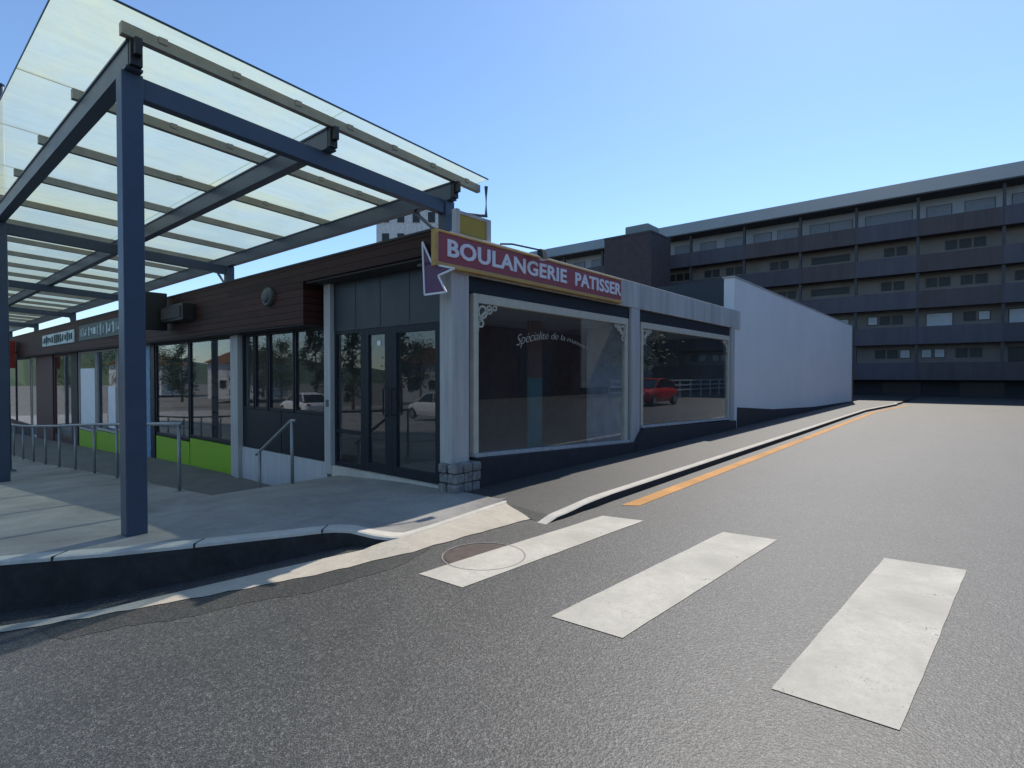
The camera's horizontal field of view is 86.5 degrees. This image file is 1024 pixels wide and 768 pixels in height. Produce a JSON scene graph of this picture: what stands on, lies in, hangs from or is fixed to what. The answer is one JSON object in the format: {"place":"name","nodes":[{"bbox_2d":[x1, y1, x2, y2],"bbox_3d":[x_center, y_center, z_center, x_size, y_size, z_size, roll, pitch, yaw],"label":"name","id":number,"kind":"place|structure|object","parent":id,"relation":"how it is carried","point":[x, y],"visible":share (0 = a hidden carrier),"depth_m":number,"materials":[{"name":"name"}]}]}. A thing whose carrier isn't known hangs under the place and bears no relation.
{"place":"outdoors","nodes":[
{"label":"outdoors","id":0,"kind":"place"},
{"bbox_2d":[11,432,271,494],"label":"walkway","id":1,"kind":"structure","parent":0,"point":[162,472],"depth_m":13.03,"materials":[{"name":"concrete"}]},
{"bbox_2d":[255,419,296,487],"bbox_3d":[-3.779,1.280,8.684,1.291,1.508,0.050,1,1,40],"label":"handrail","id":2,"kind":"object","parent":1,"relation":"on","point":[290,422],"visible":0.83,"depth_m":8.32,"materials":[{"name":"metal"}]},
{"bbox_2d":[0,454,505,555],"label":"plaza paving","id":3,"kind":"structure","parent":0,"point":[48,508],"depth_m":6.55,"materials":[{"name":"concrete"}]},
{"bbox_2d":[0,83,16,471],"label":"pole","id":4,"kind":"object","parent":3,"relation":"on","point":[2,85],"visible":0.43,"depth_m":12.52,"materials":[{"name":"blue metal"}]},
{"bbox_2d":[11,422,185,491],"bbox_3d":[-13.246,1.518,15.080,21.852,2.136,0.140,1,1,40],"label":"railing","id":5,"kind":"object","parent":3,"relation":"on","point":[177,424],"visible":0.7,"depth_m":11.09,"materials":[{"name":"metal"}]},
{"bbox_2d":[0,0,488,536],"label":"glass canopy","id":6,"kind":"object","parent":3,"relation":"on","point":[140,154],"visible":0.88,"depth_m":7.64,"materials":[{"name":"blue metal"}]},
{"bbox_2d":[9,227,739,493],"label":"shop building","id":7,"kind":"structure","parent":3,"relation":"on","point":[372,361],"depth_m":11.66,"materials":[{"name":"concrete"}]},
{"bbox_2d":[9,341,16,367],"bbox_3d":[-24.028,-1.410,26.105,0.600,1.300,1.130,1,1,40],"label":"red sign","id":8,"kind":"object","parent":7,"relation":"attached to","point":[13,352],"visible":0.43,"depth_m":25.93,"materials":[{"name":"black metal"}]},
{"bbox_2d":[10,368,15,421],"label":"window","id":9,"kind":"structure","parent":7,"relation":"in","point":[12,370],"depth_m":29.27,"materials":[{"name":"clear glass"}]},
{"bbox_2d":[16,358,30,424],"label":"window","id":10,"kind":"structure","parent":7,"relation":"in","point":[18,361],"depth_m":28.11,"materials":[{"name":"metal"}]},
{"bbox_2d":[31,357,36,436],"bbox_3d":[-22.405,0.623,25.580,1.400,3.750,0.070,1,1,40],"label":"door","id":11,"kind":"structure","parent":7,"relation":"in","point":[32,415],"depth_m":25.98,"materials":[{"name":"grey paint"}]},
{"bbox_2d":[42,329,74,346],"bbox_3d":[-17.250,-1.714,20.641,5.200,0.440,0.058,1,1,40],"label":"fascia sign","id":12,"kind":"object","parent":7,"relation":"attached to","point":[64,337],"visible":1,"depth_m":20.35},
{"bbox_2d":[54,353,71,438],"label":"window","id":13,"kind":"structure","parent":7,"relation":"in","point":[55,356],"depth_m":22.74,"materials":[{"name":"black metal"}]},
{"bbox_2d":[80,368,94,426],"bbox_3d":[-15.178,0.469,19.488,1.900,2.050,0.010,1,1,40],"label":"poster","id":14,"kind":"object","parent":7,"relation":"attached to","point":[87,395],"visible":0.79,"depth_m":19.45,"materials":[{"name":"paper"}]},
{"bbox_2d":[78,351,96,432],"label":"window","id":15,"kind":"structure","parent":7,"relation":"in","point":[79,353],"depth_m":20.17,"materials":[{"name":"grey paint"}]},
{"bbox_2d":[79,317,118,340],"bbox_3d":[-12.849,-1.686,16.941,4.900,0.500,0.058,1,1,40],"label":"fascia sign","id":16,"kind":"object","parent":7,"relation":"attached to","point":[104,328],"visible":0.94,"depth_m":16.89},
{"bbox_2d":[96,348,119,433],"bbox_3d":[-13.333,0.220,17.950,2.300,2.704,0.070,1,1,40],"label":"window","id":17,"kind":"structure","parent":7,"relation":"in","point":[97,352],"depth_m":18.62,"materials":[{"name":"grey paint"}]},
{"bbox_2d":[108,386,115,428],"bbox_3d":[-12.921,0.749,17.593,0.800,1.350,0.010,1,1,40],"label":"poster","id":18,"kind":"object","parent":7,"relation":"attached to","point":[111,404],"visible":0.86,"depth_m":17.57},
{"bbox_2d":[117,348,119,430],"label":"window","id":19,"kind":"structure","parent":7,"relation":"in","point":[117,348],"depth_m":17.10,"materials":[{"name":"grey paint"}]},
{"bbox_2d":[145,291,166,330],"bbox_3d":[-8.458,-1.712,12.839,0.200,0.880,0.670,1,1,40],"label":"projecting sign","id":20,"kind":"object","parent":7,"relation":"attached to","point":[154,302],"visible":0.45,"depth_m":12.78,"materials":[{"name":"black metal"}]},
{"bbox_2d":[159,377,187,429],"bbox_3d":[-13.373,0.764,21.407,1.400,2.100,0.700,1,1,40],"label":"shelf unit","id":21,"kind":"object","parent":7,"relation":"on","point":[174,399],"visible":0.77,"depth_m":21.09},
{"bbox_2d":[155,341,191,440],"bbox_3d":[-8.798,0.160,14.135,2.350,2.464,0.070,1,1,40],"label":"window","id":22,"kind":"structure","parent":7,"relation":"in","point":[158,432],"depth_m":14.59,"materials":[{"name":"metal"}]},
{"bbox_2d":[160,302,194,323],"bbox_3d":[-7.673,-1.611,12.453,1.400,0.370,0.268,1,1,40],"label":"sign box","id":23,"kind":"object","parent":7,"relation":"attached to","point":[177,313],"visible":1,"depth_m":12.12,"materials":[{"name":"black metal"}]},
{"bbox_2d":[189,336,230,444],"bbox_3d":[-6.943,0.133,12.572,2.400,2.360,0.070,1,1,40],"label":"window","id":24,"kind":"structure","parent":7,"relation":"in","point":[191,342],"depth_m":13.29,"materials":[{"name":"metal"}]},
{"bbox_2d":[195,377,230,437],"bbox_3d":[-10.311,0.804,18.833,1.400,2.100,0.700,1,1,40],"label":"shelf unit","id":25,"kind":"object","parent":7,"relation":"on","point":[215,410],"visible":0.94,"depth_m":18.50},
{"bbox_2d":[242,334,254,408],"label":"window","id":26,"kind":"structure","parent":7,"relation":"in","point":[244,357],"depth_m":11.43,"materials":[{"name":"metal"}]},
{"bbox_2d":[254,332,268,409],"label":"window","id":27,"kind":"structure","parent":7,"relation":"in","point":[256,336],"depth_m":11.07,"materials":[{"name":"metal"}]},
{"bbox_2d":[261,287,273,306],"bbox_3d":[-4.429,-1.572,9.818,0.340,0.340,0.130,1,1,40],"label":"wall lamp","id":28,"kind":"object","parent":7,"relation":"attached to","point":[267,296],"visible":1,"depth_m":9.75,"materials":[{"name":"grey plastic"}]},
{"bbox_2d":[268,329,294,412],"bbox_3d":[-4.390,-0.244,10.420,0.970,1.540,0.070,1,1,40],"label":"window","id":29,"kind":"structure","parent":7,"relation":"in","point":[270,334],"depth_m":10.67,"materials":[{"name":"metal"}]},
{"bbox_2d":[295,326,323,414],"bbox_3d":[-3.567,-0.233,9.729,1.100,1.540,0.070,1,1,40],"label":"window","id":30,"kind":"structure","parent":7,"relation":"in","point":[297,396],"depth_m":10.04,"materials":[{"name":"metal"}]},
{"bbox_2d":[334,329,362,469],"bbox_3d":[-2.671,0.249,8.983,0.800,2.251,0.070,1,1,40],"label":"window","id":31,"kind":"structure","parent":7,"relation":"in","point":[336,334],"depth_m":9.18,"materials":[{"name":"metal"}]},
{"bbox_2d":[365,327,388,474],"bbox_3d":[-2.105,0.258,8.461,0.620,2.251,0.142,1,1,40],"label":"door","id":32,"kind":"structure","parent":7,"relation":"in","point":[370,466],"depth_m":8.59,"materials":[{"name":"metal"}]},
{"bbox_2d":[391,322,441,483],"bbox_3d":[-1.401,0.267,7.868,1.060,2.251,0.142,1,1,40],"label":"door","id":33,"kind":"structure","parent":7,"relation":"in","point":[425,476],"depth_m":8.01,"materials":[{"name":"metal"}]},
{"bbox_2d":[417,241,454,295],"bbox_3d":[-0.972,-1.502,6.970,0.717,0.715,0.043,1,1,40],"label":"arrow sign","id":34,"kind":"object","parent":7,"relation":"attached to","point":[433,284],"visible":0.92,"depth_m":7.02,"materials":[{"name":"purple metal"}]},
{"bbox_2d":[452,208,490,241],"bbox_3d":[-0.558,-2.201,7.612,0.090,0.338,0.690,1,1,40],"label":"yellow board","id":35,"kind":"object","parent":7,"relation":"on","point":[468,224],"visible":0.82,"depth_m":7.55,"materials":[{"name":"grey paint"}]},
{"bbox_2d":[500,243,547,260],"bbox_3d":[0.189,-1.999,8.207,0.833,0.189,0.154,-1,1,-30],"label":"floodlight","id":36,"kind":"object","parent":7,"relation":"attached to","point":[541,253],"visible":0.9,"depth_m":8.31,"materials":[{"name":"black metal"}]},
{"bbox_2d":[431,228,621,303],"bbox_3d":[0.555,-1.765,8.741,0.089,0.465,4.820,1,1,40],"label":"shop sign","id":37,"kind":"object","parent":7,"relation":"attached to","point":[461,253],"visible":1,"depth_m":8.12,"materials":[{"name":"plastic"}]},
{"bbox_2d":[469,293,629,457],"bbox_3d":[0.889,-0.044,9.337,0.150,2.505,4.480,1,1,40],"label":"window","id":38,"kind":"structure","parent":7,"relation":"in","point":[475,318],"depth_m":8.22,"materials":[{"name":"grey paint"}]},
{"bbox_2d":[639,322,730,427],"bbox_3d":[4.477,-0.146,13.603,0.150,2.395,5.510,1,1,40],"label":"window","id":39,"kind":"structure","parent":7,"relation":"in","point":[643,325],"depth_m":13.00,"materials":[{"name":"grey paint"}]},
{"bbox_2d":[0,395,1023,767],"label":"road","id":40,"kind":"structure","parent":0,"point":[406,665],"depth_m":3.36,"materials":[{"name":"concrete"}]},
{"bbox_2d":[37,546,430,639],"bbox_3d":[-2.138,1.729,4.455,3.102,0.296,0.635,0,1,-19],"label":"road patch","id":41,"kind":"object","parent":40,"relation":"on","point":[71,629],"visible":1,"depth_m":4.36,"materials":[{"name":"asphalt"}]},
{"bbox_2d":[0,501,505,564],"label":"kerb","id":42,"kind":"structure","parent":40,"relation":"on","point":[155,547],"depth_m":5.10,"materials":[{"name":"concrete"}]},
{"bbox_2d":[51,525,327,564],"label":"kerb joints","id":43,"kind":"object","parent":42,"relation":"on","point":[52,557],"visible":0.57,"depth_m":4.99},
{"bbox_2d":[0,503,529,631],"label":"gutter","id":44,"kind":"object","parent":40,"relation":"on","point":[496,517],"visible":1,"depth_m":5.01,"materials":[{"name":"concrete"}]},
{"bbox_2d":[0,533,386,612],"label":"kerb face","id":45,"kind":"object","parent":44,"relation":"on","point":[24,586],"visible":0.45,"depth_m":4.83},
{"bbox_2d":[441,542,525,569],"bbox_3d":[-0.259,1.579,4.982,0.770,0.025,0.770,0,1,0],"label":"manhole cover","id":46,"kind":"object","parent":40,"relation":"on","point":[462,552],"visible":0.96,"depth_m":5.10,"materials":[{"name":"metal"}]},
{"bbox_2d":[419,516,642,586],"bbox_3d":[0.362,1.563,5.349,0.489,0.003,2.764,1,1,44],"label":"crossing stripe","id":47,"kind":"object","parent":40,"relation":"on","point":[534,548],"visible":1,"depth_m":5.06,"materials":[{"name":"white paint"}]},
{"bbox_2d":[604,223,670,287],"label":"stair tower","id":48,"kind":"structure","parent":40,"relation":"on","point":[640,254],"depth_m":51.23,"materials":[{"name":"concrete"}]},
{"bbox_2d":[552,532,776,637],"bbox_3d":[1.464,1.574,4.590,0.523,0.001,2.913,1,1,44],"label":"crossing stripe","id":49,"kind":"object","parent":40,"relation":"on","point":[638,600],"visible":1,"depth_m":4.25,"materials":[{"name":"white paint"}]},
{"bbox_2d":[537,402,896,523],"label":"footway kerb","id":50,"kind":"structure","parent":40,"relation":"on","point":[547,519],"depth_m":8.17,"materials":[{"name":"concrete"}]},
{"bbox_2d":[548,403,897,523],"bbox_3d":[11.342,1.408,18.876,0.833,0.292,33.780,1,1,40],"label":"footway kerb face","id":51,"kind":"object","parent":40,"relation":"on","point":[617,495],"visible":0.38,"depth_m":8.92},
{"bbox_2d":[656,276,853,427],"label":"white shed","id":52,"kind":"structure","parent":40,"relation":"on","point":[792,357],"depth_m":19.75,"materials":[{"name":"paint"}]},
{"bbox_2d":[623,405,908,505],"bbox_3d":[11.529,1.352,18.692,0.691,0.001,31.082,1,1,41],"label":"orange line","id":53,"kind":"object","parent":40,"relation":"on","point":[658,494],"visible":0.98,"depth_m":9.53,"materials":[{"name":"paint"}]},
{"bbox_2d":[529,161,1023,397],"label":"apartment building","id":54,"kind":"structure","parent":40,"relation":"on","point":[918,285],"depth_m":43.97,"materials":[{"name":"concrete"},{"name":"glass"},{"name":"metal"}]},
{"bbox_2d":[574,261,584,267],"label":"window","id":55,"kind":"structure","parent":54,"relation":"in","point":[580,264],"depth_m":64.74,"materials":[{"name":"glass"}]},
{"bbox_2d":[591,259,600,266],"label":"window","id":56,"kind":"structure","parent":54,"relation":"in","point":[597,262],"depth_m":63.33,"materials":[{"name":"glass"}]},
{"bbox_2d":[670,275,674,281],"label":"window","id":57,"kind":"structure","parent":54,"relation":"in","point":[672,277],"depth_m":57.31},
{"bbox_2d":[676,274,682,280],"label":"window","id":58,"kind":"structure","parent":54,"relation":"in","point":[679,277],"depth_m":56.81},
{"bbox_2d":[675,245,689,254],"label":"window","id":59,"kind":"structure","parent":54,"relation":"in","point":[681,249],"depth_m":56.67,"materials":[{"name":"glass"}]},
{"bbox_2d":[684,273,688,279],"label":"window","id":60,"kind":"structure","parent":54,"relation":"in","point":[686,275],"depth_m":56.34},
{"bbox_2d":[704,270,711,277],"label":"window","id":61,"kind":"structure","parent":54,"relation":"in","point":[707,274],"depth_m":54.88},
{"bbox_2d":[700,241,715,250],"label":"window","id":62,"kind":"structure","parent":54,"relation":"in","point":[712,244],"depth_m":54.94,"materials":[{"name":"glass"}]},
{"bbox_2d":[713,269,719,276],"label":"window","id":63,"kind":"structure","parent":54,"relation":"in","point":[716,273],"depth_m":54.36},
{"bbox_2d":[726,267,733,275],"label":"window","id":64,"kind":"structure","parent":54,"relation":"in","point":[729,271],"depth_m":53.49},
{"bbox_2d":[725,236,742,246],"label":"window","id":65,"kind":"structure","parent":54,"relation":"in","point":[735,241],"depth_m":53.29,"materials":[{"name":"glass"}]},
{"bbox_2d":[735,266,742,274],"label":"window","id":66,"kind":"structure","parent":54,"relation":"in","point":[738,270],"depth_m":52.93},
{"bbox_2d":[754,232,771,242],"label":"window","id":67,"kind":"structure","parent":54,"relation":"in","point":[763,237],"depth_m":51.58,"materials":[{"name":"glass"}]},
{"bbox_2d":[770,262,778,269],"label":"window","id":68,"kind":"structure","parent":54,"relation":"in","point":[774,265],"depth_m":50.89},
{"bbox_2d":[777,291,785,296],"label":"window","id":69,"kind":"structure","parent":54,"relation":"in","point":[780,293],"depth_m":50.48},
{"bbox_2d":[780,260,788,268],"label":"window","id":70,"kind":"structure","parent":54,"relation":"in","point":[783,264],"depth_m":50.33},
{"bbox_2d":[777,228,798,239],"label":"window","id":71,"kind":"structure","parent":54,"relation":"in","point":[794,232],"depth_m":50.19,"materials":[{"name":"glass"}]},
{"bbox_2d":[787,291,795,298],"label":"window","id":72,"kind":"structure","parent":54,"relation":"in","point":[790,294],"depth_m":49.99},
{"bbox_2d":[810,223,829,233],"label":"window","id":73,"kind":"structure","parent":54,"relation":"in","point":[820,228],"depth_m":48.55,"materials":[{"name":"glass"}]},
{"bbox_2d":[811,286,848,296],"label":"window","id":74,"kind":"structure","parent":54,"relation":"in","point":[839,290],"depth_m":47.97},
{"bbox_2d":[812,254,849,264],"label":"window","id":75,"kind":"structure","parent":54,"relation":"in","point":[845,257],"depth_m":47.90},
{"bbox_2d":[829,219,852,231],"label":"window","id":76,"kind":"structure","parent":54,"relation":"in","point":[845,224],"depth_m":47.46,"materials":[{"name":"glass"}]},
{"bbox_2d":[868,317,877,325],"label":"window","id":77,"kind":"structure","parent":54,"relation":"in","point":[872,321],"depth_m":46.00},
{"bbox_2d":[865,214,886,225],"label":"window","id":78,"kind":"structure","parent":54,"relation":"in","point":[876,219],"depth_m":45.82,"materials":[{"name":"glass"}]},
{"bbox_2d":[875,350,884,358],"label":"window","id":79,"kind":"structure","parent":54,"relation":"in","point":[879,354],"depth_m":45.69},
{"bbox_2d":[880,316,889,324],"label":"window","id":80,"kind":"structure","parent":54,"relation":"in","point":[884,320],"depth_m":45.44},
{"bbox_2d":[881,282,891,290],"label":"window","id":81,"kind":"structure","parent":54,"relation":"in","point":[885,286],"depth_m":45.34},
{"bbox_2d":[884,247,894,256],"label":"window","id":82,"kind":"structure","parent":54,"relation":"in","point":[888,252],"depth_m":45.18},
{"bbox_2d":[887,350,897,358],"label":"window","id":83,"kind":"structure","parent":54,"relation":"in","point":[891,354],"depth_m":45.14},
{"bbox_2d":[892,315,902,324],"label":"window","id":84,"kind":"structure","parent":54,"relation":"in","point":[898,319],"depth_m":44.89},
{"bbox_2d":[894,281,903,289],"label":"window","id":85,"kind":"structure","parent":54,"relation":"in","point":[898,285],"depth_m":44.79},
{"bbox_2d":[887,209,912,222],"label":"window","id":86,"kind":"structure","parent":54,"relation":"in","point":[908,214],"depth_m":44.76,"materials":[{"name":"glass"}]},
{"bbox_2d":[896,246,906,255],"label":"window","id":87,"kind":"structure","parent":54,"relation":"in","point":[902,250],"depth_m":44.66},
{"bbox_2d":[882,381,920,395],"bbox_3d":[31.838,0.400,44.567,2.600,1.200,0.049,1,1,40],"label":"garage door","id":88,"kind":"structure","parent":54,"relation":"in","point":[888,387],"depth_m":44.53,"materials":[{"name":"black metal"}]},
{"bbox_2d":[900,349,910,357],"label":"window","id":89,"kind":"structure","parent":54,"relation":"in","point":[903,353],"depth_m":44.57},
{"bbox_2d":[921,349,931,357],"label":"window","id":90,"kind":"structure","parent":54,"relation":"in","point":[925,353],"depth_m":43.69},
{"bbox_2d":[926,278,936,287],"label":"window","id":91,"kind":"structure","parent":54,"relation":"in","point":[930,282],"depth_m":43.43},
{"bbox_2d":[926,203,951,217],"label":"window","id":92,"kind":"structure","parent":54,"relation":"in","point":[946,209],"depth_m":43.14,"materials":[{"name":"glass"}]},
{"bbox_2d":[934,349,944,357],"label":"window","id":93,"kind":"structure","parent":54,"relation":"in","point":[938,353],"depth_m":43.17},
{"bbox_2d":[926,312,952,325],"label":"window","id":94,"kind":"structure","parent":54,"relation":"in","point":[945,318],"depth_m":43.14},
{"bbox_2d":[939,276,949,286],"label":"window","id":95,"kind":"structure","parent":54,"relation":"in","point":[943,281],"depth_m":42.92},
{"bbox_2d":[945,240,956,249],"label":"window","id":96,"kind":"structure","parent":54,"relation":"in","point":[951,244],"depth_m":42.64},
{"bbox_2d":[955,348,967,357],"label":"window","id":97,"kind":"structure","parent":54,"relation":"in","point":[959,352],"depth_m":42.30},
{"bbox_2d":[959,238,971,248],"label":"window","id":98,"kind":"structure","parent":54,"relation":"in","point":[963,243],"depth_m":42.07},
{"bbox_2d":[961,274,972,284],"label":"window","id":99,"kind":"structure","parent":54,"relation":"in","point":[965,279],"depth_m":42.05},
{"bbox_2d":[964,311,975,320],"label":"window","id":100,"kind":"structure","parent":54,"relation":"in","point":[968,315],"depth_m":41.95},
{"bbox_2d":[970,348,981,356],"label":"window","id":101,"kind":"structure","parent":54,"relation":"in","point":[974,352],"depth_m":41.74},
{"bbox_2d":[974,236,985,246],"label":"window","id":102,"kind":"structure","parent":54,"relation":"in","point":[978,241],"depth_m":41.50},
{"bbox_2d":[965,196,995,211],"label":"window","id":103,"kind":"structure","parent":54,"relation":"in","point":[990,202],"depth_m":41.55,"materials":[{"name":"glass"}]},
{"bbox_2d":[975,273,987,283],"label":"window","id":104,"kind":"structure","parent":54,"relation":"in","point":[979,278],"depth_m":41.48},
{"bbox_2d":[960,382,1004,397],"bbox_3d":[35.666,0.451,41.350,2.600,1.200,0.049,1,1,40],"label":"garage door","id":105,"kind":"structure","parent":54,"relation":"in","point":[967,389],"depth_m":41.30,"materials":[{"name":"black metal"}]},
{"bbox_2d":[978,310,990,319],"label":"window","id":106,"kind":"structure","parent":54,"relation":"in","point":[986,314],"depth_m":41.40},
{"bbox_2d":[1008,346,1023,361],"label":"window","id":107,"kind":"structure","parent":54,"relation":"in","point":[1015,353],"depth_m":40.29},
{"bbox_2d":[1008,308,1023,322],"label":"window","id":108,"kind":"structure","parent":54,"relation":"in","point":[1015,314],"depth_m":40.26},
{"bbox_2d":[1012,192,1023,203],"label":"window","id":109,"kind":"structure","parent":54,"relation":"in","point":[1017,198],"depth_m":40.20,"materials":[{"name":"glass"}]},
{"bbox_2d":[1015,270,1023,279],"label":"window","id":110,"kind":"structure","parent":54,"relation":"in","point":[1019,274],"depth_m":40.13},
{"bbox_2d":[771,558,965,729],"bbox_3d":[2.604,1.587,3.739,0.564,0.001,2.987,1,1,44],"label":"crossing stripe","id":111,"kind":"object","parent":40,"relation":"on","point":[883,639],"visible":1,"depth_m":3.32,"materials":[{"name":"white paint"}]},
{"bbox_2d":[0,0,1023,336],"label":"sky","id":112,"kind":"structure","parent":0,"point":[584,120],"materials":[{"name":"blue"}]},
{"bbox_2d":[467,396,915,520],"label":"footway","id":113,"kind":"structure","parent":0,"point":[538,497],"depth_m":9.38,"materials":[{"name":"concrete"}]},
{"bbox_3d":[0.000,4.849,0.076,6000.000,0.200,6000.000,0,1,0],"label":"ground","id":114,"kind":"structure","parent":0,"visible":0},
{"bbox_2d":[376,210,437,241],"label":"distant building","id":115,"kind":"structure","parent":114,"relation":"on","point":[404,225],"depth_m":74.67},
{"bbox_2d":[381,233,389,240],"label":"window","id":116,"kind":"structure","parent":115,"relation":"in","point":[384,236],"depth_m":74.62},
{"bbox_2d":[397,216,404,222],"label":"window","id":117,"kind":"structure","parent":115,"relation":"in","point":[399,220],"depth_m":74.59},
{"bbox_2d":[412,212,419,222],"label":"window","id":118,"kind":"structure","parent":115,"relation":"in","point":[415,219],"depth_m":74.59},
{"bbox_2d":[427,211,435,222],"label":"window","id":119,"kind":"structure","parent":115,"relation":"in","point":[431,216],"depth_m":74.59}
]}

